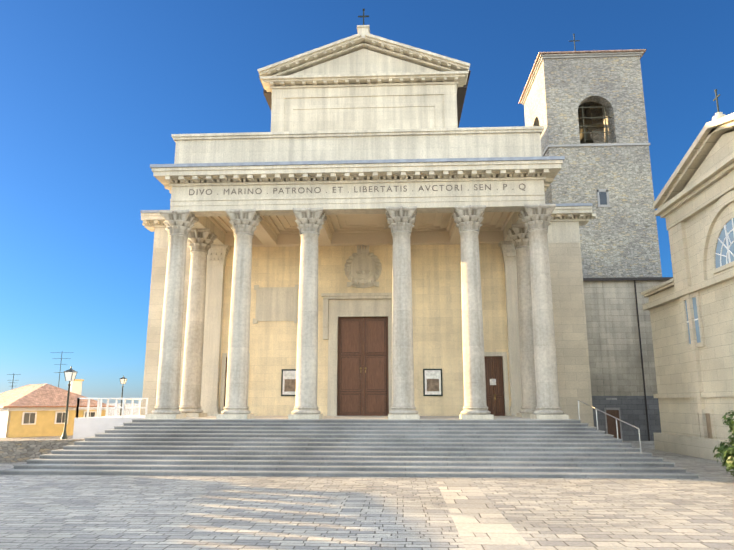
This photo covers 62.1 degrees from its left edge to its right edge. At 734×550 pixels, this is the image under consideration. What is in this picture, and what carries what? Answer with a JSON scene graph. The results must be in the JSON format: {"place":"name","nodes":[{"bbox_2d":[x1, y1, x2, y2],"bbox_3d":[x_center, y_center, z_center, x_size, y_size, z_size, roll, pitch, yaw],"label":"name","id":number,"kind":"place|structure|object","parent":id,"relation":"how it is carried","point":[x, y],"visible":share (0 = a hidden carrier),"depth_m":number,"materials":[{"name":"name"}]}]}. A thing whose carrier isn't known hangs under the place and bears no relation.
{"place":"outdoors","nodes":[
{"label":"outdoors","id":0,"kind":"place"},
{"bbox_2d":[0,379,113,437],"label":"house","id":1,"kind":"structure","parent":0,"point":[28,421],"depth_m":51.44,"materials":[{"name":"yellow paint"}]},
{"bbox_2d":[7,352,73,387],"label":"antennas","id":2,"kind":"object","parent":1,"relation":"on","point":[61,358],"visible":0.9,"depth_m":56.70,"materials":[{"name":"grey metal"}]},
{"bbox_2d":[0,384,110,405],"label":"house roof","id":3,"kind":"structure","parent":1,"relation":"on","point":[39,395],"depth_m":53.73,"materials":[{"name":"tile"}]},
{"bbox_2d":[206,244,510,415],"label":"church front wall","id":4,"kind":"structure","parent":0,"point":[436,305],"depth_m":40.67,"materials":[{"name":"beige stone"}]},
{"bbox_2d":[200,241,521,415],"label":"basilica trim","id":5,"kind":"structure","parent":4,"relation":"attached to","point":[276,303],"depth_m":40.52,"materials":[{"name":"beige stone"}]},
{"bbox_2d":[208,212,513,246],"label":"portico ceiling","id":6,"kind":"structure","parent":0,"point":[361,229],"depth_m":40.69,"materials":[{"name":"beige stone"}]},
{"bbox_2d":[0,404,733,549],"bbox_3d":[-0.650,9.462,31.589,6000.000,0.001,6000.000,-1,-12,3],"label":"piazza ground","id":7,"kind":"structure","parent":0,"point":[116,512],"depth_m":15.88,"materials":[{"name":"grey stone"}]},
{"bbox_2d":[0,439,84,462],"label":"parapet wall","id":8,"kind":"structure","parent":7,"relation":"on","point":[17,450],"depth_m":29.32,"materials":[{"name":"grey stone"}]},
{"bbox_2d":[61,366,76,438],"bbox_3d":[-16.769,7.508,34.059,0.580,4.840,0.580,-1,-12,3],"label":"street lamp","id":9,"kind":"object","parent":7,"relation":"on","point":[70,374],"visible":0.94,"depth_m":34.23,"materials":[{"name":"grey metal"}]},
{"bbox_2d":[73,415,144,438],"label":"terrace wall","id":10,"kind":"structure","parent":7,"relation":"on","point":[84,427],"depth_m":33.20,"materials":[{"name":"white paint"}]},
{"bbox_2d":[76,398,148,417],"bbox_3d":[-13.749,8.236,37.986,3.970,1.070,9.420,-1,-12,3],"label":"terrace railing","id":11,"kind":"object","parent":10,"relation":"on","point":[99,409],"visible":0.96,"depth_m":33.52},
{"bbox_2d":[120,376,126,415],"bbox_3d":[-23.883,12.495,59.263,0.580,5.440,0.580,-1,-12,3],"label":"street lamp","id":12,"kind":"object","parent":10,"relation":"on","point":[123,379],"visible":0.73,"depth_m":59.50,"materials":[{"name":"grey metal"}]},
{"bbox_2d":[0,419,698,477],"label":"steps","id":13,"kind":"structure","parent":7,"relation":"on","point":[573,448],"depth_m":26.09,"materials":[{"name":"stone"}]},
{"bbox_2d":[182,416,571,419],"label":"portico floor","id":14,"kind":"structure","parent":13,"relation":"on","point":[386,417],"depth_m":32.59,"materials":[{"name":"stone"}]},
{"bbox_2d":[145,204,568,418],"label":"portico columns","id":15,"kind":"structure","parent":14,"relation":"on","point":[539,377],"depth_m":32.99,"materials":[{"name":"beige stone"}]},
{"bbox_2d":[140,156,596,247],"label":"entablature","id":16,"kind":"structure","parent":15,"relation":"on","point":[536,176],"depth_m":33.92,"materials":[{"name":"stone"}]},
{"bbox_2d":[171,25,543,163],"bbox_3d":[0.543,-8.079,59.434,21.300,14.280,48.450,-1,-12,3],"label":"pediment and attic","id":17,"kind":"object","parent":16,"relation":"on","point":[363,94],"visible":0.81,"depth_m":43.91,"materials":[{"name":"beige stone"}]},
{"bbox_2d":[358,9,368,24],"bbox_3d":[-0.249,-19.156,45.712,0.840,1.760,0.160,-1,-12,3],"label":"cross","id":18,"kind":"object","parent":17,"relation":"on","point":[363,16],"visible":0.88,"depth_m":45.73,"materials":[{"name":"grey metal"}]},
{"bbox_2d":[259,70,470,127],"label":"roof eaves","id":19,"kind":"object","parent":17,"relation":"on","point":[461,92],"depth_m":46.43,"materials":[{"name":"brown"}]},
{"bbox_2d":[189,183,525,194],"bbox_3d":[-0.667,-4.752,34.058,18.846,0.415,0.024,-1,-12,3],"label":"inscription","id":20,"kind":"object","parent":16,"relation":"attached to","point":[348,192],"visible":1,"depth_m":34.06,"materials":[{"name":"grey"}]},
{"bbox_2d":[578,400,640,451],"bbox_3d":[10.981,6.813,27.913,0.049,2.175,4.693,2,-12,-11],"label":"step handrail","id":21,"kind":"object","parent":13,"relation":"on","point":[613,417],"visible":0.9,"depth_m":27.31,"materials":[{"name":"silver metal"}]},
{"bbox_2d":[140,243,593,426],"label":"church side walls","id":22,"kind":"structure","parent":7,"relation":"on","point":[570,328],"depth_m":40.36,"materials":[{"name":"beige stone"}]},
{"bbox_2d":[344,245,381,287],"bbox_3d":[-0.275,-0.785,41.328,2.585,3.340,0.430,-1,-12,3],"label":"coat of arms","id":23,"kind":"object","parent":22,"relation":"attached to","point":[362,264],"visible":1,"depth_m":41.23},
{"bbox_2d":[225,317,504,415],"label":"doors","id":24,"kind":"structure","parent":22,"relation":"attached to","point":[362,342],"depth_m":40.09,"materials":[{"name":"brown wood"}]},
{"bbox_2d":[281,369,495,395],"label":"notice boards","id":25,"kind":"object","parent":22,"relation":"attached to","point":[432,383],"visible":0.77,"depth_m":39.66,"materials":[{"name":"white paper"}]},
{"bbox_2d":[435,477,532,549],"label":"paving band","id":26,"kind":"object","parent":7,"relation":"on","point":[480,520],"visible":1,"depth_m":14.76,"materials":[{"name":"beige stone"}]},
{"bbox_2d":[592,396,660,440],"bbox_3d":[22.238,11.043,47.147,15.850,3.300,2.630,-1,-12,3],"label":"dark wall base","id":27,"kind":"object","parent":7,"relation":"on","point":[633,410],"visible":0.11,"depth_m":46.02,"materials":[{"name":"grey stone"}]},
{"bbox_2d":[604,398,622,440],"bbox_3d":[18.578,10.892,46.058,1.150,3.150,0.190,-1,-12,3],"label":"door frame","id":28,"kind":"object","parent":27,"relation":"attached to","point":[605,409],"visible":0.58,"depth_m":46.02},
{"bbox_2d":[606,410,620,438],"bbox_3d":[18.579,11.335,45.980,0.950,2.250,0.160,-1,-12,3],"label":"door","id":29,"kind":"structure","parent":28,"relation":"in","point":[611,425],"depth_m":45.93,"materials":[{"name":"brown wood"}]},
{"bbox_2d":[583,277,672,440],"bbox_3d":[22.230,6.549,47.933,15.850,12.420,2.940,-1,-12,3],"label":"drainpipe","id":30,"kind":"object","parent":7,"relation":"on","point":[631,278],"visible":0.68,"depth_m":47.71,"materials":[{"name":"black metal"}]},
{"bbox_2d":[641,112,733,461],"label":"side chapel","id":31,"kind":"structure","parent":7,"relation":"on","point":[693,204],"depth_m":31.71,"materials":[{"name":"beige stone"}]},
{"bbox_2d":[705,413,712,438],"bbox_3d":[17.477,8.214,31.121,0.120,2.250,1.300,-1,-12,3],"label":"wall plaque","id":32,"kind":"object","parent":31,"relation":"in","point":[708,422],"depth_m":31.01,"materials":[{"name":"beige stone"}]},
{"bbox_2d":[687,218,733,322],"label":"san pietro window bars","id":33,"kind":"object","parent":31,"relation":"attached to","point":[726,238],"visible":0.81,"depth_m":29.08,"materials":[{"name":"white metal"}]},
{"bbox_2d":[713,89,719,111],"bbox_3d":[17.150,-8.525,29.844,0.096,1.210,0.600,-1,-12,3],"label":"cross","id":34,"kind":"object","parent":31,"relation":"on","point":[715,91],"visible":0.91,"depth_m":29.84,"materials":[{"name":"grey metal"}]},
{"bbox_2d":[713,410,733,475],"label":"shrub","id":35,"kind":"object","parent":7,"relation":"on","point":[726,453],"visible":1,"depth_m":22.26,"materials":[{"name":"green plant"}]},
{"bbox_2d":[0,0,733,403],"label":"sky","id":36,"kind":"structure","parent":0,"point":[94,94],"materials":[{"name":"blue"}]},
{"bbox_2d":[583,280,667,395],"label":"tower lower wall","id":37,"kind":"structure","parent":0,"point":[615,364],"depth_m":47.25,"materials":[{"name":"beige stone"}]},
{"bbox_2d":[524,56,661,277],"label":"bell tower","id":38,"kind":"structure","parent":37,"relation":"on","point":[619,237],"depth_m":52.59,"materials":[{"name":"grey stone"}]},
{"bbox_2d":[519,49,646,103],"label":"tower roof","id":39,"kind":"structure","parent":38,"relation":"on","point":[570,52],"depth_m":54.25,"materials":[{"name":"grey stone"}]},
{"bbox_2d":[569,34,579,50],"bbox_3d":[20.271,-22.029,59.376,0.949,3.260,0.439,-6,-13,25],"label":"cross","id":40,"kind":"object","parent":39,"relation":"on","point":[574,40],"visible":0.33,"depth_m":59.53,"materials":[{"name":"grey metal"}]},
{"bbox_2d":[521,51,649,206],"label":"tower dressings","id":41,"kind":"structure","parent":38,"relation":"on","point":[584,55],"depth_m":54.30,"materials":[{"name":"grey stone"}]},
{"bbox_2d":[578,106,612,143],"bbox_3d":[20.156,-12.879,55.117,3.100,3.800,3.020,-1,-12,3],"label":"bell frame","id":42,"kind":"object","parent":38,"relation":"on","point":[584,132],"visible":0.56,"depth_m":55.32,"materials":[{"name":"brown metal"}]},
{"bbox_2d":[599,192,606,204],"bbox_3d":[20.059,-6.495,51.822,0.600,1.150,0.110,-1,-12,3],"label":"tower window glass","id":43,"kind":"object","parent":38,"relation":"in","point":[603,198],"visible":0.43,"depth_m":51.77,"materials":[{"name":"glass"}]}
]}

